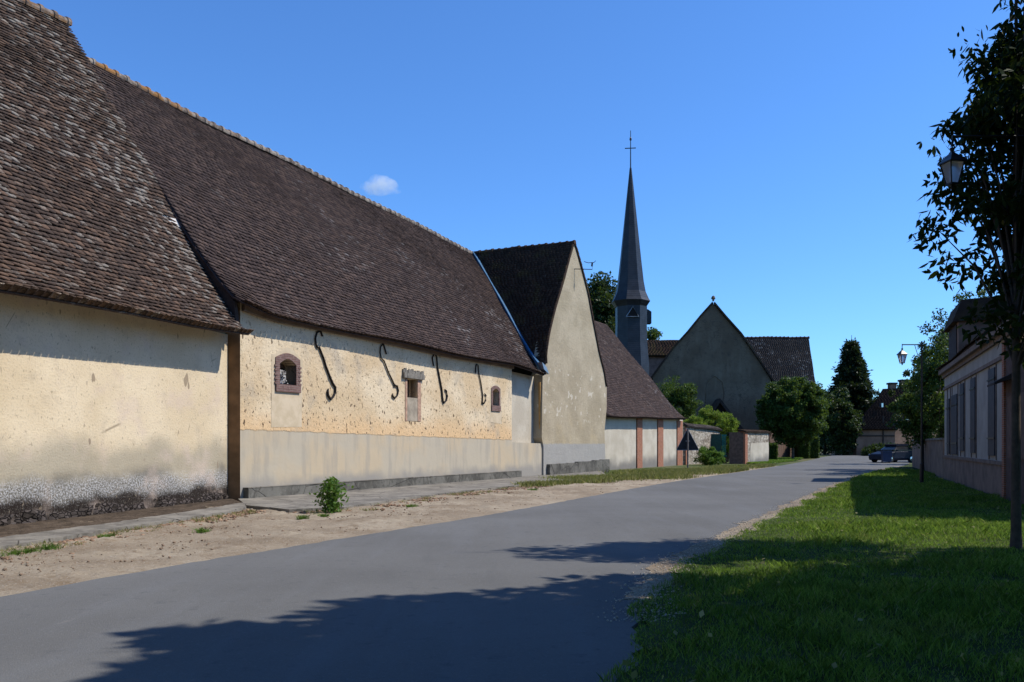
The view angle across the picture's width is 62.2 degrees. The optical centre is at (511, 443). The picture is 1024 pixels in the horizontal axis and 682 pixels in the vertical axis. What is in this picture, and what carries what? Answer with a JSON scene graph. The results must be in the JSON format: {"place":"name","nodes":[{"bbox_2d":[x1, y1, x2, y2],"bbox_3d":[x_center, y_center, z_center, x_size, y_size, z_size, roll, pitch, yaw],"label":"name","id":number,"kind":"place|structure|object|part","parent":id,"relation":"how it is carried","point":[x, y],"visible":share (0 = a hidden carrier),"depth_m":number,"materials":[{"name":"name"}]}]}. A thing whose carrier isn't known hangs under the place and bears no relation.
{"place":"outdoors","nodes":[
{"label":"outdoors","id":0,"kind":"place"},
{"bbox_2d":[0,466,774,596],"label":"verge","id":1,"kind":"structure","parent":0,"point":[97,566],"depth_m":14.61,"materials":[{"name":"beige gravel"}]},
{"bbox_2d":[0,549,27,556],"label":"weed","id":2,"kind":"object","parent":1,"relation":"on","point":[12,552],"visible":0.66,"depth_m":11.88,"materials":[{"name":"green plant"}]},
{"bbox_2d":[6,546,41,553],"bbox_3d":[-6.973,1.531,12.105,0.504,0.119,0.492,0,0,-37],"label":"weed","id":3,"kind":"object","parent":1,"relation":"on","point":[31,550],"visible":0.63,"depth_m":12.13,"materials":[{"name":"green plant"}]},
{"bbox_2d":[30,541,65,550],"bbox_3d":[-6.868,1.517,12.602,0.506,0.146,0.506,0,0,0],"label":"weed","id":4,"kind":"object","parent":1,"relation":"on","point":[52,546],"visible":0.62,"depth_m":12.56,"materials":[{"name":"green plant"}]},
{"bbox_2d":[93,532,117,537],"bbox_3d":[-6.804,1.536,14.211,0.416,0.109,0.390,0,0,0],"label":"weed","id":5,"kind":"object","parent":1,"relation":"on","point":[105,535],"visible":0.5,"depth_m":14.16,"materials":[{"name":"green plant"}]},
{"bbox_2d":[0,499,241,536],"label":"soil","id":6,"kind":"structure","parent":1,"relation":"on","point":[28,528],"depth_m":17.21,"materials":[{"name":"brown soil"}]},
{"bbox_2d":[0,503,245,549],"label":"kerb","id":7,"kind":"structure","parent":1,"relation":"on","point":[56,535],"depth_m":15.22,"materials":[{"name":"concrete"}]},
{"bbox_2d":[191,527,211,532],"bbox_3d":[-5.567,1.534,15.169,0.401,0.112,0.405,0,0,16],"label":"weed","id":8,"kind":"object","parent":1,"relation":"on","point":[201,530],"visible":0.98,"depth_m":15.12,"materials":[{"name":"green plant"}]},
{"bbox_2d":[2,486,548,559],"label":"rubble crumbs","id":9,"kind":"object","parent":1,"relation":"on","point":[231,516],"visible":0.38,"depth_m":18.42,"materials":[{"name":"grey gravel"}]},
{"bbox_2d":[1,485,549,555],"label":"verge grass","id":10,"kind":"structure","parent":1,"relation":"on","point":[219,516],"depth_m":17.64,"materials":[{"name":"green plant"}]},
{"bbox_2d":[295,515,309,519],"bbox_3d":[-4.372,1.524,17.752,0.399,0.133,0.427,0,0,0],"label":"weed","id":11,"kind":"object","parent":1,"relation":"on","point":[303,517],"visible":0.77,"depth_m":17.71,"materials":[{"name":"green plant"}]},
{"bbox_2d":[318,512,330,516],"bbox_3d":[-4.087,1.538,18.367,0.372,0.104,0.414,0,0,0],"label":"weed","id":12,"kind":"object","parent":1,"relation":"on","point":[324,515],"visible":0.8,"depth_m":18.32,"materials":[{"name":"green plant"}]},
{"bbox_2d":[309,476,353,513],"bbox_3d":[-4.099,1.181,19.312,0.987,0.930,0.946,0,0,-30],"label":"weed","id":13,"kind":"object","parent":1,"relation":"on","point":[331,490],"visible":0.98,"depth_m":19.18,"materials":[{"name":"green plant"}]},
{"bbox_2d":[0,474,708,576],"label":"clods","id":14,"kind":"object","parent":1,"relation":"on","point":[20,574],"visible":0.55,"depth_m":14.33,"materials":[{"name":"brown soil"}]},
{"bbox_2d":[406,503,417,506],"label":"weed","id":15,"kind":"object","parent":1,"relation":"on","point":[411,505],"visible":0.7,"depth_m":21.08,"materials":[{"name":"green plant"}]},
{"bbox_2d":[510,463,778,486],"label":"rough grass","id":16,"kind":"structure","parent":1,"relation":"on","point":[671,473],"depth_m":39.03,"materials":[{"name":"green plant"}]},
{"bbox_2d":[677,429,698,467],"bbox_3d":[10.294,0.400,49.647,1.307,2.600,0.130,0,0,0],"label":"road sign","id":17,"kind":"object","parent":1,"relation":"on","point":[687,443],"visible":0.97,"depth_m":49.68,"materials":[{"name":"metal"}]},
{"bbox_2d":[238,471,604,512],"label":"pavement","id":18,"kind":"structure","parent":0,"point":[305,503],"depth_m":25.19,"materials":[{"name":"concrete"}]},
{"bbox_2d":[0,453,909,681],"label":"road","id":19,"kind":"structure","parent":0,"point":[521,595],"depth_m":8.47,"materials":[{"name":"grey asphalt"}]},
{"bbox_2d":[880,451,892,462],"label":"recycling bin","id":20,"kind":"object","parent":19,"relation":"on","point":[886,456],"visible":0.99,"depth_m":70.98,"materials":[{"name":"blue plastic"}]},
{"bbox_2d":[869,444,911,462],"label":"parked car","id":21,"kind":"object","parent":19,"relation":"on","point":[901,452],"visible":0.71,"depth_m":72.96,"materials":[{"name":"blue paint"}]},
{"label":"windows","id":22,"kind":"part","parent":21,"relation":"part of","materials":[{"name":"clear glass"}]},
{"bbox_2d":[30,0,1023,398],"label":"sky","id":23,"kind":"structure","parent":0,"point":[779,170],"materials":[{"name":"blue"}]},
{"bbox_2d":[624,466,899,602],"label":"path","id":24,"kind":"structure","parent":0,"point":[654,573],"depth_m":12.21,"materials":[{"name":"beige gravel"}]},
{"bbox_2d":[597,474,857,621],"bbox_3d":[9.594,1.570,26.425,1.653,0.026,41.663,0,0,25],"label":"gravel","id":25,"kind":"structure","parent":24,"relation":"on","point":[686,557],"depth_m":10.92,"materials":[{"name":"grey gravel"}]},
{"bbox_2d":[746,457,803,463],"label":"grass","id":26,"kind":"structure","parent":0,"point":[783,459],"depth_m":75.00,"materials":[{"name":"green plant"}]},
{"bbox_2d":[597,450,1023,681],"bbox_3d":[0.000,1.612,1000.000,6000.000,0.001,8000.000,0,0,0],"label":"ground","id":27,"kind":"structure","parent":0,"point":[681,466],"depth_m":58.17,"materials":[{"name":"green plant"}]},
{"bbox_2d":[0,0,254,525],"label":"barn","id":28,"kind":"structure","parent":27,"relation":"on","point":[115,313],"depth_m":19.75,"materials":[{"name":"beige paint"}]},
{"bbox_2d":[83,54,545,500],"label":"barn","id":29,"kind":"structure","parent":27,"relation":"on","point":[293,257],"depth_m":29.07,"materials":[{"name":"paint"}]},
{"bbox_2d":[280,370,286,383],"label":"dried flowers","id":30,"kind":"object","parent":29,"relation":"on","point":[282,376],"visible":0.73,"depth_m":24.91,"materials":[{"name":"white plant"}]},
{"bbox_2d":[274,353,301,392],"bbox_3d":[-6.818,-2.109,25.178,0.520,1.149,1.129,0,0,27],"label":"window","id":31,"kind":"structure","parent":29,"relation":"in","point":[292,388],"depth_m":25.12,"materials":[{"name":"brick"}]},
{"bbox_2d":[315,331,336,399],"bbox_3d":[-5.864,-2.473,26.592,0.136,2.191,1.025,0,0,29],"label":"iron hook","id":32,"kind":"object","parent":29,"relation":"attached to","point":[332,382],"visible":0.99,"depth_m":26.64,"materials":[{"name":"black metal"}]},
{"bbox_2d":[379,343,398,398],"bbox_3d":[-4.306,-2.536,29.648,0.128,1.902,1.142,0,0,29],"label":"iron hook","id":33,"kind":"object","parent":29,"relation":"attached to","point":[394,384],"visible":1,"depth_m":29.56,"materials":[{"name":"black metal"}]},
{"bbox_2d":[402,368,424,420],"bbox_3d":[-3.773,-1.785,31.057,0.530,1.893,1.338,0,0,27],"label":"window","id":34,"kind":"structure","parent":29,"relation":"in","point":[412,405],"depth_m":31.02,"materials":[{"name":"beige stone"}]},
{"bbox_2d":[432,354,447,403],"bbox_3d":[-2.787,-2.522,32.623,0.129,1.936,1.131,0,0,29],"label":"iron hook","id":35,"kind":"object","parent":29,"relation":"attached to","point":[443,401],"visible":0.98,"depth_m":32.61,"materials":[{"name":"black metal"}]},
{"bbox_2d":[475,364,486,403],"bbox_3d":[-1.320,-2.497,35.499,0.128,1.655,0.948,0,0,30],"label":"iron hook","id":36,"kind":"object","parent":29,"relation":"attached to","point":[480,383],"visible":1,"depth_m":35.48,"materials":[{"name":"black metal"}]},
{"bbox_2d":[491,386,500,410],"bbox_3d":[-0.847,-1.975,36.783,0.405,1.105,0.820,0,0,27],"label":"window","id":37,"kind":"structure","parent":29,"relation":"in","point":[493,408],"depth_m":36.68,"materials":[{"name":"brick"}]},
{"bbox_2d":[472,240,609,474],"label":"barn","id":38,"kind":"structure","parent":27,"relation":"on","point":[541,291],"depth_m":43.98,"materials":[{"name":"paint"}]},
{"bbox_2d":[586,270,617,333],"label":"tree","id":39,"kind":"object","parent":27,"relation":"on","point":[601,291],"visible":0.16,"depth_m":109.45,"materials":[{"name":"green plant"}]},
{"bbox_2d":[595,321,686,469],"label":"outbuilding","id":40,"kind":"structure","parent":27,"relation":"on","point":[644,423],"depth_m":59.01,"materials":[{"name":"grey paint"}]},
{"bbox_2d":[647,327,662,339],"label":"tree","id":41,"kind":"object","parent":27,"relation":"on","point":[653,333],"visible":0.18,"depth_m":119.08,"materials":[{"name":"green plant"}]},
{"bbox_2d":[656,375,703,426],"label":"shrub","id":42,"kind":"object","parent":27,"relation":"on","point":[683,398],"visible":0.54,"depth_m":80.93,"materials":[{"name":"green plant"}]},
{"bbox_2d":[683,415,707,426],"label":"shrub","id":43,"kind":"object","parent":27,"relation":"on","point":[698,420],"visible":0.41,"depth_m":75.10,"materials":[{"name":"green plant"}]},
{"bbox_2d":[683,422,722,464],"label":"garden wall","id":44,"kind":"structure","parent":27,"relation":"on","point":[701,434],"depth_m":68.65,"materials":[{"name":"grey stone"}]},
{"bbox_2d":[711,434,726,462],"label":"gate","id":45,"kind":"structure","parent":44,"relation":"attached to","point":[716,441],"depth_m":71.82,"materials":[{"name":"green paint"}]},
{"bbox_2d":[694,404,716,425],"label":"shrub","id":46,"kind":"object","parent":27,"relation":"on","point":[703,411],"visible":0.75,"depth_m":77.15,"materials":[{"name":"green plant"}]},
{"bbox_2d":[692,445,725,464],"bbox_3d":[15.012,0.901,64.452,2.528,1.667,1.931,0,0,-26],"label":"shrub","id":47,"kind":"object","parent":27,"relation":"on","point":[711,456],"visible":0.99,"depth_m":64.11,"materials":[{"name":"green plant"}]},
{"bbox_2d":[611,130,814,456],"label":"church","id":48,"kind":"structure","parent":27,"relation":"on","point":[718,358],"depth_m":94.00,"materials":[{"name":"tile"}]},
{"bbox_2d":[705,409,732,432],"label":"shrub","id":49,"kind":"object","parent":27,"relation":"on","point":[716,414],"visible":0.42,"depth_m":76.54,"materials":[{"name":"green plant"}]},
{"bbox_2d":[716,413,739,461],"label":"shrub","id":50,"kind":"object","parent":27,"relation":"on","point":[733,423],"visible":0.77,"depth_m":75.28,"materials":[{"name":"green plant"}]},
{"bbox_2d":[729,429,770,463],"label":"garden wall","id":51,"kind":"structure","parent":27,"relation":"on","point":[745,445],"depth_m":68.80,"materials":[{"name":"grey paint"}]},
{"bbox_2d":[814,433,831,454],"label":"tree","id":52,"kind":"object","parent":27,"relation":"on","point":[824,449],"visible":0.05,"depth_m":129.58,"materials":[{"name":"green plant"}]},
{"bbox_2d":[622,474,1023,681],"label":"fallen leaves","id":53,"kind":"object","parent":27,"relation":"on","point":[701,614],"visible":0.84,"depth_m":8.54,"materials":[{"name":"green plant"}]},
{"bbox_2d":[819,386,854,454],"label":"tree","id":54,"kind":"object","parent":27,"relation":"on","point":[838,394],"visible":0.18,"depth_m":120.36,"materials":[{"name":"green plant"}]},
{"bbox_2d":[823,397,865,454],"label":"tree","id":55,"kind":"object","parent":27,"relation":"on","point":[843,425],"visible":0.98,"depth_m":117.84,"materials":[{"name":"green plant"}]},
{"bbox_2d":[824,335,879,413],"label":"conifer","id":56,"kind":"object","parent":27,"relation":"on","point":[852,371],"visible":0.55,"depth_m":126.52,"materials":[{"name":"green plant"}]},
{"bbox_2d":[861,442,894,455],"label":"shrub","id":57,"kind":"object","parent":27,"relation":"on","point":[869,449],"visible":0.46,"depth_m":112.25,"materials":[{"name":"green plant"}]},
{"bbox_2d":[832,379,937,454],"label":"house","id":58,"kind":"structure","parent":27,"relation":"on","point":[875,419],"depth_m":118.14,"materials":[{"name":"brown tile"}]},
{"bbox_2d":[896,341,923,482],"bbox_3d":[15.978,-1.260,34.017,1.026,5.720,0.332,0,0,-6],"label":"street lamp","id":59,"kind":"object","parent":27,"relation":"on","point":[902,354],"visible":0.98,"depth_m":33.95,"materials":[{"name":"black metal"}]},
{"bbox_2d":[887,356,937,437],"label":"tree","id":60,"kind":"object","parent":27,"relation":"on","point":[891,393],"visible":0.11,"depth_m":67.08,"materials":[{"name":"green plant"}]},
{"bbox_2d":[885,379,943,469],"bbox_3d":[23.690,-1.141,48.942,3.684,5.681,3.875,0,0,-35],"label":"tree","id":61,"kind":"object","parent":27,"relation":"on","point":[910,418],"visible":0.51,"depth_m":48.82,"materials":[{"name":"green plant"}]},
{"bbox_2d":[912,438,943,477],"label":"yard wall","id":62,"kind":"structure","parent":27,"relation":"on","point":[933,454],"depth_m":45.70,"materials":[{"name":"concrete"}]},
{"bbox_2d":[909,328,948,437],"bbox_3d":[23.319,-2.290,46.049,3.005,7.979,3.108,0,0,44],"label":"tree","id":63,"kind":"object","parent":27,"relation":"on","point":[933,381],"visible":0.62,"depth_m":45.85,"materials":[{"name":"green plant"}]},
{"bbox_2d":[911,308,952,372],"bbox_3d":[26.813,-3.306,52.107,4.208,10.013,3.882,0,0,31],"label":"tree","id":64,"kind":"object","parent":27,"relation":"on","point":[939,319],"visible":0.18,"depth_m":51.84,"materials":[{"name":"green plant"}]},
{"bbox_2d":[908,0,1023,549],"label":"street tree","id":65,"kind":"object","parent":27,"relation":"on","point":[1001,86],"visible":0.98,"depth_m":12.67,"materials":[{"name":"green plant"}]},
{"bbox_2d":[940,284,995,348],"bbox_3d":[24.357,-3.354,44.058,3.476,10.109,3.600,0,0,0],"label":"tree","id":66,"kind":"object","parent":27,"relation":"on","point":[982,292],"visible":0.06,"depth_m":44.22,"materials":[{"name":"green plant"}]},
{"bbox_2d":[936,297,1023,503],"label":"house","id":67,"kind":"structure","parent":27,"relation":"on","point":[977,389],"depth_m":30.16,"materials":[{"name":"beige paint"}]},
{"bbox_2d":[937,135,1023,189],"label":"street lamp","id":68,"kind":"object","parent":27,"relation":"on","point":[951,164],"visible":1,"depth_m":12.07,"materials":[{"name":"black paint"}]},
{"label":"bank","id":69,"kind":"structure","parent":0,"visible":0},
{"bbox_2d":[769,442,778,459],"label":"hedge","id":70,"kind":"object","parent":69,"relation":"on","point":[773,452],"visible":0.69,"depth_m":79.94,"materials":[{"name":"green plant"}]},
{"bbox_2d":[769,433,791,456],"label":"board fence","id":71,"kind":"object","parent":69,"relation":"on","point":[784,450],"visible":0.12,"depth_m":92.73,"materials":[{"name":"wood"}]},
{"bbox_2d":[754,375,831,457],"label":"lime tree","id":72,"kind":"object","parent":69,"relation":"on","point":[792,412],"visible":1,"depth_m":84.21,"materials":[{"name":"green plant"}]},
{"bbox_2d":[791,442,810,458],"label":"hedge","id":73,"kind":"object","parent":69,"relation":"on","point":[802,451],"visible":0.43,"depth_m":92.00,"materials":[{"name":"green plant"}]},
{"bbox_2d":[809,436,819,458],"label":"hedge","id":74,"kind":"object","parent":69,"relation":"on","point":[814,448],"visible":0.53,"depth_m":93.96,"materials":[{"name":"green plant"}]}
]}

